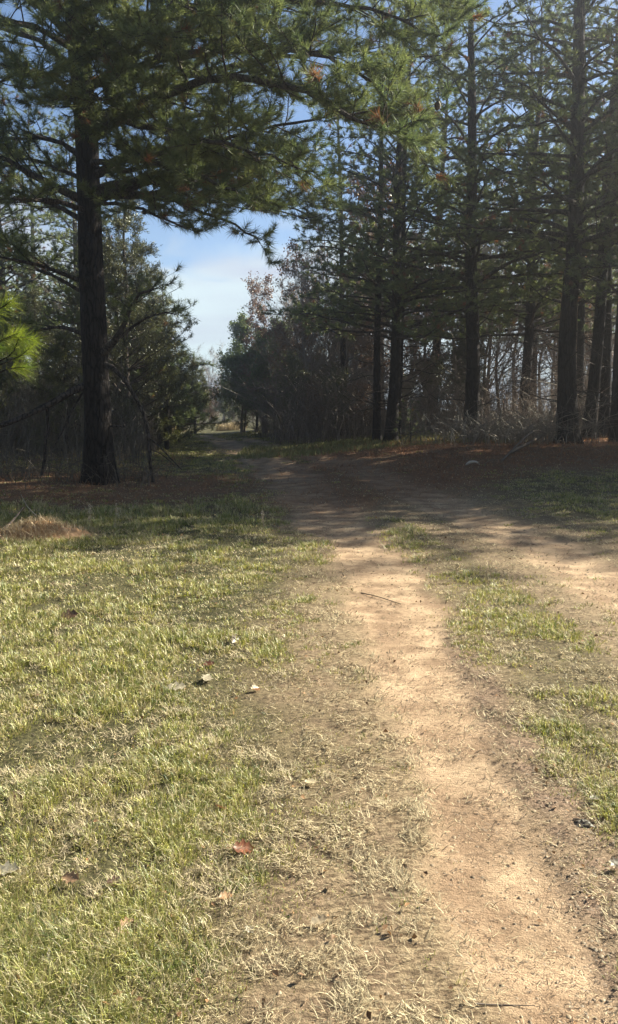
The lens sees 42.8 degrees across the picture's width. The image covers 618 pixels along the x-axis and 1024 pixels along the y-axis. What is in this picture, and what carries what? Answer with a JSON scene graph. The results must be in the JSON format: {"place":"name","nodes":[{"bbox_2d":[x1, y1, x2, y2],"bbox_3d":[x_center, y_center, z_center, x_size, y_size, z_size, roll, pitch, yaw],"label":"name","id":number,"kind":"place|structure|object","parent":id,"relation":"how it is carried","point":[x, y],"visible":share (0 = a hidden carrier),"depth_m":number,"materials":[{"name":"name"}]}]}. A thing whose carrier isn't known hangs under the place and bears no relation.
{"place":"outdoors","nodes":[
{"label":"outdoors","id":0,"kind":"place"},
{"bbox_2d":[215,421,247,430],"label":"dry grass","id":1,"kind":"structure","parent":0,"point":[225,427],"depth_m":55.92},
{"bbox_2d":[0,410,617,1023],"bbox_3d":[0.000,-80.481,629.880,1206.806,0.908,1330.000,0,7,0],"label":"ground","id":2,"kind":"structure","parent":0,"point":[432,980],"depth_m":3.96,"materials":[{"name":"soil"}]},
{"bbox_2d":[0,288,48,386],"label":"young pine","id":3,"kind":"object","parent":2,"relation":"on","point":[13,338],"visible":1,"depth_m":7.94,"materials":[{"name":"green plant"}]},
{"bbox_2d":[0,286,51,444],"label":"cedar tree","id":4,"kind":"object","parent":2,"relation":"on","point":[5,375],"visible":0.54,"depth_m":24.93,"materials":[{"name":"green plant"}]},
{"bbox_2d":[0,134,65,361],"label":"pine tree","id":5,"kind":"object","parent":2,"relation":"on","point":[24,270],"visible":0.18,"depth_m":37.64,"materials":[{"name":"green plant"}]},
{"bbox_2d":[0,59,68,377],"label":"pine tree","id":6,"kind":"object","parent":2,"relation":"on","point":[30,217],"visible":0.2,"depth_m":38.46,"materials":[{"name":"green plant"}]},
{"bbox_2d":[1,288,67,423],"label":"cedar tree","id":7,"kind":"object","parent":2,"relation":"on","point":[34,301],"visible":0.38,"depth_m":31.44,"materials":[{"name":"green plant"}]},
{"bbox_2d":[1,266,74,406],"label":"cedar tree","id":8,"kind":"object","parent":2,"relation":"on","point":[22,280],"visible":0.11,"depth_m":38.29,"materials":[{"name":"green plant"}]},
{"bbox_2d":[2,79,76,433],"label":"pine tree","id":9,"kind":"object","parent":2,"relation":"on","point":[36,213],"visible":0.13,"depth_m":41.33,"materials":[{"name":"green plant"}]},
{"bbox_2d":[25,292,76,400],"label":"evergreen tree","id":10,"kind":"object","parent":2,"relation":"on","point":[53,332],"visible":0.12,"depth_m":35.38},
{"bbox_2d":[31,253,77,382],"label":"bare tree","id":11,"kind":"object","parent":2,"relation":"on","point":[54,292],"visible":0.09,"depth_m":37.40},
{"bbox_2d":[0,514,110,544],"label":"earth mound","id":12,"kind":"object","parent":2,"relation":"on","point":[43,527],"visible":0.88,"depth_m":9.89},
{"bbox_2d":[29,325,83,453],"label":"cedar tree","id":13,"kind":"object","parent":2,"relation":"on","point":[51,377],"visible":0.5,"depth_m":25.05,"materials":[{"name":"green plant"}]},
{"bbox_2d":[58,870,78,883],"bbox_3d":[-0.815,1.235,2.667,0.087,0.010,0.057,0,30,17],"label":"fallen leaf","id":14,"kind":"object","parent":2,"relation":"on","point":[71,877],"visible":1,"depth_m":2.67,"materials":[{"name":"brown plant"}]},
{"bbox_2d":[60,609,78,618],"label":"fallen leaf","id":15,"kind":"object","parent":2,"relation":"on","point":[73,613],"visible":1,"depth_m":6.11,"materials":[{"name":"brown plant"}]},
{"bbox_2d":[7,49,144,383],"bbox_3d":[-10.199,-11.730,35.135,6.696,17.512,6.017,-5,9,-35],"label":"pine tree","id":16,"kind":"object","parent":2,"relation":"on","point":[47,218],"visible":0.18,"depth_m":34.65,"materials":[{"name":"green plant"}]},
{"bbox_2d":[10,121,144,356],"bbox_3d":[-11.465,-10.982,38.344,6.945,15.151,6.996,0,8,10],"label":"pine tree","id":17,"kind":"object","parent":2,"relation":"on","point":[59,235],"visible":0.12,"depth_m":37.59,"materials":[{"name":"green plant"}]},
{"bbox_2d":[0,329,181,463],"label":"brush thicket","id":18,"kind":"object","parent":2,"relation":"on","point":[22,429],"visible":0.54,"depth_m":24.39,"materials":[{"name":"plant"}]},
{"bbox_2d":[30,217,163,444],"bbox_3d":[-7.058,-5.675,25.880,4.434,7.833,4.336,0,7,-3],"label":"cedar tree","id":19,"kind":"object","parent":2,"relation":"on","point":[151,387],"visible":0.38,"depth_m":25.63,"materials":[{"name":"green plant"}]},
{"bbox_2d":[0,424,199,490],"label":"dead brush","id":20,"kind":"object","parent":2,"relation":"on","point":[28,468],"visible":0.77,"depth_m":17.32,"materials":[{"name":"plant"}]},
{"bbox_2d":[62,241,174,445],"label":"cedar tree","id":21,"kind":"object","parent":2,"relation":"on","point":[112,319],"visible":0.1,"depth_m":29.08,"materials":[{"name":"green plant"}]},
{"bbox_2d":[115,917,133,934],"bbox_3d":[-0.565,1.272,2.412,0.053,0.011,0.087,47,29,19],"label":"fallen leaf","id":22,"kind":"object","parent":2,"relation":"on","point":[125,920],"visible":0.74,"depth_m":2.42,"materials":[{"name":"beige plant"}]},
{"bbox_2d":[49,199,226,451],"bbox_3d":[-5.678,-6.418,26.636,5.140,9.126,6.071,-7,10,-43],"label":"cedar tree","id":23,"kind":"object","parent":2,"relation":"on","point":[132,260],"visible":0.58,"depth_m":26.69,"materials":[{"name":"green plant"}]},
{"bbox_2d":[109,242,196,388],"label":"cedar tree","id":24,"kind":"object","parent":2,"relation":"on","point":[142,258],"visible":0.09,"depth_m":36.16,"materials":[{"name":"green plant"}]},
{"bbox_2d":[112,308,194,449],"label":"evergreen tree","id":25,"kind":"object","parent":2,"relation":"on","point":[169,422],"visible":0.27,"depth_m":29.31,"materials":[{"name":"green plant"}]},
{"bbox_2d":[128,290,196,426],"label":"young pine","id":26,"kind":"object","parent":2,"relation":"on","point":[190,381],"visible":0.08,"depth_m":32.52,"materials":[{"name":"green plant"}]},
{"bbox_2d":[136,337,189,441],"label":"cedar tree","id":27,"kind":"object","parent":2,"relation":"on","point":[182,407],"visible":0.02,"depth_m":33.76,"materials":[{"name":"green plant"}]},
{"bbox_2d":[110,273,234,449],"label":"young pine","id":28,"kind":"object","parent":2,"relation":"on","point":[195,387],"visible":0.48,"depth_m":29.54,"materials":[{"name":"green plant"}]},
{"bbox_2d":[162,681,185,690],"bbox_3d":[-0.778,1.003,4.527,0.149,0.010,0.097,-2,25,-6],"label":"fallen leaf","id":29,"kind":"object","parent":2,"relation":"on","point":[177,685],"visible":0.99,"depth_m":4.54,"materials":[{"name":"beige plant"}]},
{"bbox_2d":[129,327,219,447],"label":"young pine","id":30,"kind":"object","parent":2,"relation":"on","point":[199,407],"visible":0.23,"depth_m":30.94,"materials":[{"name":"green plant"}]},
{"bbox_2d":[158,342,212,442],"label":"evergreen tree","id":31,"kind":"object","parent":2,"relation":"on","point":[189,432],"visible":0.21,"depth_m":35.42,"materials":[{"name":"green plant"}]},
{"bbox_2d":[186,359,219,433],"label":"evergreen tree","id":32,"kind":"object","parent":2,"relation":"on","point":[203,379],"visible":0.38,"depth_m":49.41,"materials":[{"name":"green plant"}]},
{"bbox_2d":[199,343,220,421],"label":"shrub","id":33,"kind":"object","parent":2,"relation":"on","point":[212,377],"visible":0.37,"depth_m":85.81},
{"bbox_2d":[207,386,220,422],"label":"shrub","id":34,"kind":"object","parent":2,"relation":"on","point":[212,411],"visible":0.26,"depth_m":82.95,"materials":[{"name":"green plant"}]},
{"bbox_2d":[212,380,230,420],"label":"shrub","id":35,"kind":"object","parent":2,"relation":"on","point":[220,408],"visible":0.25,"depth_m":79.94,"materials":[{"name":"green plant"}]},
{"bbox_2d":[222,386,240,421],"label":"shrub","id":36,"kind":"object","parent":2,"relation":"on","point":[229,414],"visible":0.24,"depth_m":77.35,"materials":[{"name":"green plant"}]},
{"bbox_2d":[207,308,266,432],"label":"evergreen tree","id":37,"kind":"object","parent":2,"relation":"on","point":[228,362],"visible":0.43,"depth_m":46.16,"materials":[{"name":"green plant"}]},
{"bbox_2d":[231,839,254,854],"bbox_3d":[-0.247,1.213,2.852,0.105,0.013,0.069,9,33,-18],"label":"fallen leaf","id":38,"kind":"object","parent":2,"relation":"on","point":[244,848],"visible":1,"depth_m":2.86,"materials":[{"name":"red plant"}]},
{"bbox_2d":[0,0,494,484],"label":"pine tree","id":39,"kind":"object","parent":2,"relation":"on","point":[186,155],"visible":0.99,"depth_m":13.02,"materials":[{"name":"green plant"}]},
{"bbox_2d":[232,354,269,430],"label":"shrubby tree","id":40,"kind":"object","parent":2,"relation":"on","point":[244,417],"visible":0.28,"depth_m":45.39,"materials":[{"name":"green plant"}]},
{"bbox_2d":[236,327,287,432],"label":"shrubby tree","id":41,"kind":"object","parent":2,"relation":"on","point":[258,371],"visible":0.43,"depth_m":41.76,"materials":[{"name":"green plant"}]},
{"bbox_2d":[235,316,293,417],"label":"shrubby tree","id":42,"kind":"object","parent":2,"relation":"on","point":[252,351],"visible":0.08,"depth_m":44.89,"materials":[{"name":"green plant"}]},
{"bbox_2d":[235,271,296,432],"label":"oak tree","id":43,"kind":"object","parent":2,"relation":"on","point":[254,303],"visible":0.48,"depth_m":42.82,"materials":[{"name":"brown plant"}]},
{"bbox_2d":[257,330,288,434],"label":"shrubby tree","id":44,"kind":"object","parent":2,"relation":"on","point":[273,347],"visible":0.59,"depth_m":39.03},
{"bbox_2d":[253,269,327,374],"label":"bare tree","id":45,"kind":"object","parent":2,"relation":"on","point":[289,284],"visible":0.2,"depth_m":40.43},
{"bbox_2d":[266,352,319,435],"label":"shrubby tree","id":46,"kind":"object","parent":2,"relation":"on","point":[284,380],"visible":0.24,"depth_m":36.34,"materials":[{"name":"green plant"}]},
{"bbox_2d":[253,233,333,431],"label":"bare tree","id":47,"kind":"object","parent":2,"relation":"on","point":[315,347],"visible":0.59,"depth_m":36.57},
{"bbox_2d":[243,236,350,435],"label":"oak tree","id":48,"kind":"object","parent":2,"relation":"on","point":[302,329],"visible":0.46,"depth_m":37.06,"materials":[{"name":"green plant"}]},
{"bbox_2d":[269,300,324,427],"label":"bare tree","id":49,"kind":"object","parent":2,"relation":"on","point":[308,349],"visible":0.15,"depth_m":38.33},
{"bbox_2d":[278,353,320,436],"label":"shrubby tree","id":50,"kind":"object","parent":2,"relation":"on","point":[302,373],"visible":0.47,"depth_m":35.06,"materials":[{"name":"green plant"}]},
{"bbox_2d":[0,430,617,1023],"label":"dry thatch","id":51,"kind":"object","parent":2,"relation":"on","point":[310,868],"visible":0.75,"depth_m":3.28,"materials":[{"name":"plant"}]},
{"bbox_2d":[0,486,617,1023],"bbox_3d":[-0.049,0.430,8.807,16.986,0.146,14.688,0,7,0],"label":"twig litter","id":52,"kind":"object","parent":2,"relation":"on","point":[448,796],"visible":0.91,"depth_m":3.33,"materials":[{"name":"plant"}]},
{"bbox_2d":[0,431,617,518],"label":"pine straw","id":53,"kind":"object","parent":2,"relation":"on","point":[471,457],"visible":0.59,"depth_m":19.52,"materials":[{"name":"plant"}]},
{"bbox_2d":[500,430,544,461],"bbox_3d":[6.117,-1.907,21.974,0.210,0.740,5.311,4,8,28],"label":"fallen branch","id":54,"kind":"object","parent":53,"relation":"on","point":[513,448],"visible":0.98,"depth_m":20.70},
{"bbox_2d":[3,515,617,1023],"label":"leaf litter","id":55,"kind":"object","parent":2,"relation":"on","point":[275,973],"visible":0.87,"depth_m":2.91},
{"bbox_2d":[290,281,332,374],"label":"shrubby tree","id":56,"kind":"object","parent":2,"relation":"on","point":[316,342],"visible":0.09,"depth_m":39.97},
{"bbox_2d":[307,914,327,924],"bbox_3d":[0.023,1.276,2.461,0.074,0.010,0.048,-12,21,-10],"label":"fallen leaf","id":57,"kind":"object","parent":2,"relation":"on","point":[318,919],"visible":1,"depth_m":2.47,"materials":[{"name":"beige plant"}]},
{"bbox_2d":[312,343,327,429],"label":"cedar tree","id":58,"kind":"object","parent":2,"relation":"on","point":[317,359],"visible":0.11,"depth_m":41.38,"materials":[{"name":"green plant"}]},
{"bbox_2d":[288,223,371,427],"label":"bare tree","id":59,"kind":"object","parent":2,"relation":"on","point":[337,345],"visible":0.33,"depth_m":36.41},
{"bbox_2d":[288,263,373,431],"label":"shrubby tree","id":60,"kind":"object","parent":2,"relation":"on","point":[332,343],"visible":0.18,"depth_m":37.09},
{"bbox_2d":[282,43,391,434],"bbox_3d":[1.602,-11.601,34.747,5.741,16.614,6.291,-1,7,-6],"label":"pine tree","id":61,"kind":"object","parent":2,"relation":"on","point":[330,255],"visible":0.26,"depth_m":34.31,"materials":[{"name":"green plant"}]},
{"bbox_2d":[317,359,359,438],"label":"shrubby tree","id":62,"kind":"object","parent":2,"relation":"on","point":[331,376],"visible":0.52,"depth_m":33.01,"materials":[{"name":"green plant"}]},
{"bbox_2d":[313,263,366,434],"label":"bare tree","id":63,"kind":"object","parent":2,"relation":"on","point":[336,339],"visible":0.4,"depth_m":34.30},
{"bbox_2d":[318,313,388,394],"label":"bare tree","id":64,"kind":"object","parent":2,"relation":"on","point":[357,361],"visible":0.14,"depth_m":39.27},
{"bbox_2d":[337,381,382,436],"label":"shrubby tree","id":65,"kind":"object","parent":2,"relation":"on","point":[362,392],"visible":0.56,"depth_m":32.57,"materials":[{"name":"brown plant"}]},
{"bbox_2d":[346,276,406,434],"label":"bare tree","id":66,"kind":"object","parent":2,"relation":"on","point":[372,357],"visible":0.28,"depth_m":33.61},
{"bbox_2d":[292,1,461,439],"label":"pine tree","id":67,"kind":"object","parent":2,"relation":"on","point":[377,424],"visible":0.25,"depth_m":28.71,"materials":[{"name":"green plant"}]},
{"bbox_2d":[321,192,440,374],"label":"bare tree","id":68,"kind":"object","parent":2,"relation":"on","point":[404,316],"visible":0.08,"depth_m":37.95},
{"bbox_2d":[231,431,539,458],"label":"verge grass","id":69,"kind":"structure","parent":2,"relation":"on","point":[285,452],"depth_m":27.37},
{"bbox_2d":[330,159,441,428],"bbox_3d":[3.350,-9.375,34.375,4.860,11.951,6.521,0,7,3],"label":"tree","id":70,"kind":"object","parent":2,"relation":"on","point":[358,192],"visible":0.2,"depth_m":34.26,"materials":[{"name":"plant"}]},
{"bbox_2d":[186,327,612,446],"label":"undergrowth","id":71,"kind":"object","parent":2,"relation":"on","point":[331,431],"visible":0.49,"depth_m":32.64,"materials":[{"name":"plant"}]},
{"bbox_2d":[307,3,501,438],"bbox_3d":[3.232,-11.213,27.952,6.620,17.603,6.070,-4,9,-30],"label":"pine tree","id":72,"kind":"object","parent":2,"relation":"on","point":[403,205],"visible":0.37,"depth_m":27.66,"materials":[{"name":"green plant"}]},
{"bbox_2d":[258,0,554,442],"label":"pine tree","id":73,"kind":"object","parent":2,"relation":"on","point":[397,325],"visible":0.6,"depth_m":26.72,"materials":[{"name":"green plant"}]},
{"bbox_2d":[392,399,428,439],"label":"young pine","id":74,"kind":"object","parent":2,"relation":"on","point":[413,408],"visible":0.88,"depth_m":26.80,"materials":[{"name":"green plant"}]},
{"bbox_2d":[367,229,460,411],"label":"oak tree","id":75,"kind":"object","parent":2,"relation":"on","point":[436,342],"visible":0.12,"depth_m":39.14,"materials":[{"name":"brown plant"}]},
{"bbox_2d":[382,281,445,428],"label":"bare tree","id":76,"kind":"object","parent":2,"relation":"on","point":[414,359],"visible":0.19,"depth_m":35.77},
{"bbox_2d":[404,343,454,415],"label":"cedar tree","id":77,"kind":"object","parent":2,"relation":"on","point":[438,367],"visible":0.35,"depth_m":38.85,"materials":[{"name":"green plant"}]},
{"bbox_2d":[333,27,557,423],"bbox_3d":[7.256,-14.107,40.733,10.501,19.446,12.000,-4,9,-36],"label":"pine tree","id":78,"kind":"object","parent":2,"relation":"on","point":[452,164],"visible":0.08,"depth_m":39.06,"materials":[{"name":"green plant"}]},
{"bbox_2d":[423,199,497,423],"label":"bare tree","id":79,"kind":"object","parent":2,"relation":"on","point":[453,344],"visible":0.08,"depth_m":39.91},
{"bbox_2d":[428,324,495,422],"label":"cedar tree","id":80,"kind":"object","parent":2,"relation":"on","point":[462,344],"visible":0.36,"depth_m":35.26,"materials":[{"name":"green plant"}]},
{"bbox_2d":[439,326,505,423],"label":"cedar tree","id":81,"kind":"object","parent":2,"relation":"on","point":[458,357],"visible":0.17,"depth_m":41.03,"materials":[{"name":"green plant"}]},
{"bbox_2d":[432,146,521,347],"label":"pine tree","id":82,"kind":"object","parent":2,"relation":"on","point":[482,271],"visible":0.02,"depth_m":57.15,"materials":[{"name":"green plant"}]},
{"bbox_2d":[349,0,617,436],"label":"pine tree","id":83,"kind":"object","parent":2,"relation":"on","point":[473,356],"visible":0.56,"depth_m":25.99,"materials":[{"name":"green plant"}]},
{"bbox_2d":[431,189,538,421],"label":"oak tree","id":84,"kind":"object","parent":2,"relation":"on","point":[501,340],"visible":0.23,"depth_m":35.15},
{"bbox_2d":[357,380,617,446],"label":"brush pile","id":85,"kind":"object","parent":2,"relation":"on","point":[485,429],"visible":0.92,"depth_m":25.47,"materials":[{"name":"plant"}]},
{"bbox_2d":[380,0,617,443],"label":"pine tree","id":86,"kind":"object","parent":2,"relation":"on","point":[575,200],"visible":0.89,"depth_m":23.76,"materials":[{"name":"green plant"}]},
{"bbox_2d":[459,207,544,418],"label":"bare tree","id":87,"kind":"object","parent":2,"relation":"on","point":[489,356],"visible":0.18,"depth_m":37.46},
{"bbox_2d":[481,325,522,420],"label":"bare tree","id":88,"kind":"object","parent":2,"relation":"on","point":[503,366],"visible":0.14,"depth_m":48.19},
{"bbox_2d":[460,240,547,410],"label":"bare tree","id":89,"kind":"object","parent":2,"relation":"on","point":[504,367],"visible":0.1,"depth_m":38.35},
{"bbox_2d":[400,431,617,499],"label":"weeds","id":90,"kind":"object","parent":2,"relation":"on","point":[573,474],"visible":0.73,"depth_m":19.49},
{"bbox_2d":[408,0,617,428],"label":"pine tree","id":91,"kind":"object","parent":2,"relation":"on","point":[529,316],"visible":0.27,"depth_m":31.96,"materials":[{"name":"green plant"}]},
{"bbox_2d":[411,0,617,418],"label":"pine tree","id":92,"kind":"object","parent":2,"relation":"on","point":[520,59],"visible":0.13,"depth_m":38.35,"materials":[{"name":"green plant"}]},
{"bbox_2d":[484,190,559,407],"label":"oak tree","id":93,"kind":"object","parent":2,"relation":"on","point":[518,344],"visible":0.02,"depth_m":45.64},
{"bbox_2d":[510,411,555,453],"bbox_3d":[7.864,-2.825,26.574,0.396,1.126,11.771,3,8,22],"label":"fallen branch","id":94,"kind":"object","parent":2,"relation":"on","point":[524,445],"visible":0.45,"depth_m":22.98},
{"bbox_2d":[493,250,587,412],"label":"oak tree","id":95,"kind":"object","parent":2,"relation":"on","point":[542,351],"visible":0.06,"depth_m":41.60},
{"bbox_2d":[489,0,617,426],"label":"pine tree","id":96,"kind":"object","parent":2,"relation":"on","point":[580,327],"visible":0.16,"depth_m":32.14,"materials":[{"name":"green plant"}]},
{"bbox_2d":[493,137,614,367],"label":"pine tree","id":97,"kind":"object","parent":2,"relation":"on","point":[542,334],"depth_m":51.04,"materials":[{"name":"green plant"}]},
{"bbox_2d":[523,263,585,425],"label":"bare tree","id":98,"kind":"object","parent":2,"relation":"on","point":[554,355],"visible":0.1,"depth_m":38.75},
{"bbox_2d":[512,247,613,391],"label":"oak tree","id":99,"kind":"object","parent":2,"relation":"on","point":[557,339],"visible":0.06,"depth_m":37.04,"materials":[{"name":"brown plant"}]},
{"bbox_2d":[510,0,617,439],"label":"pine tree","id":100,"kind":"object","parent":2,"relation":"on","point":[595,362],"visible":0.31,"depth_m":27.11,"materials":[{"name":"green plant"}]},
{"bbox_2d":[521,8,617,441],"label":"pine tree","id":101,"kind":"object","parent":2,"relation":"on","point":[614,384],"visible":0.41,"depth_m":25.50,"materials":[{"name":"green plant"}]},
{"bbox_2d":[522,0,617,437],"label":"pine tree","id":102,"kind":"object","parent":2,"relation":"on","point":[607,354],"visible":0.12,"depth_m":28.75,"materials":[{"name":"green plant"}]},
{"bbox_2d":[522,146,617,403],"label":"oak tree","id":103,"kind":"object","parent":2,"relation":"on","point":[555,334],"visible":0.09,"depth_m":34.76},
{"bbox_2d":[545,2,617,306],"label":"pine tree","id":104,"kind":"object","parent":2,"relation":"on","point":[577,272],"visible":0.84,"depth_m":22.80,"materials":[{"name":"green plant"}]},
{"bbox_2d":[572,818,594,827],"bbox_3d":[1.074,1.215,3.079,0.097,0.034,0.062,0,7,0],"label":"rock","id":105,"kind":"object","parent":2,"relation":"on","point":[578,821],"visible":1,"depth_m":3.07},
{"bbox_2d":[596,118,617,238],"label":"pine tree","id":106,"kind":"object","parent":2,"relation":"on","point":[614,124],"visible":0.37,"depth_m":23.35,"materials":[{"name":"green plant"}]},
{"bbox_2d":[0,426,617,1023],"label":"grass","id":107,"kind":"structure","parent":0,"point":[26,948],"depth_m":3.98,"materials":[{"name":"plant"}]},
{"bbox_2d":[0,860,19,875],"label":"fallen leaf","id":108,"kind":"object","parent":107,"relation":"on","point":[8,866],"visible":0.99,"depth_m":2.72,"materials":[{"name":"beige plant"}]},
{"bbox_2d":[106,875,123,885],"bbox_3d":[-0.659,1.242,2.651,0.074,0.010,0.046,6,23,-12],"label":"fallen leaf","id":109,"kind":"object","parent":107,"relation":"on","point":[118,881],"visible":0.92,"depth_m":2.66,"materials":[{"name":"beige plant"}]},
{"bbox_2d":[0,0,617,410],"label":"sky","id":110,"kind":"structure","parent":0,"point":[216,265],"materials":[{"name":"blue"}]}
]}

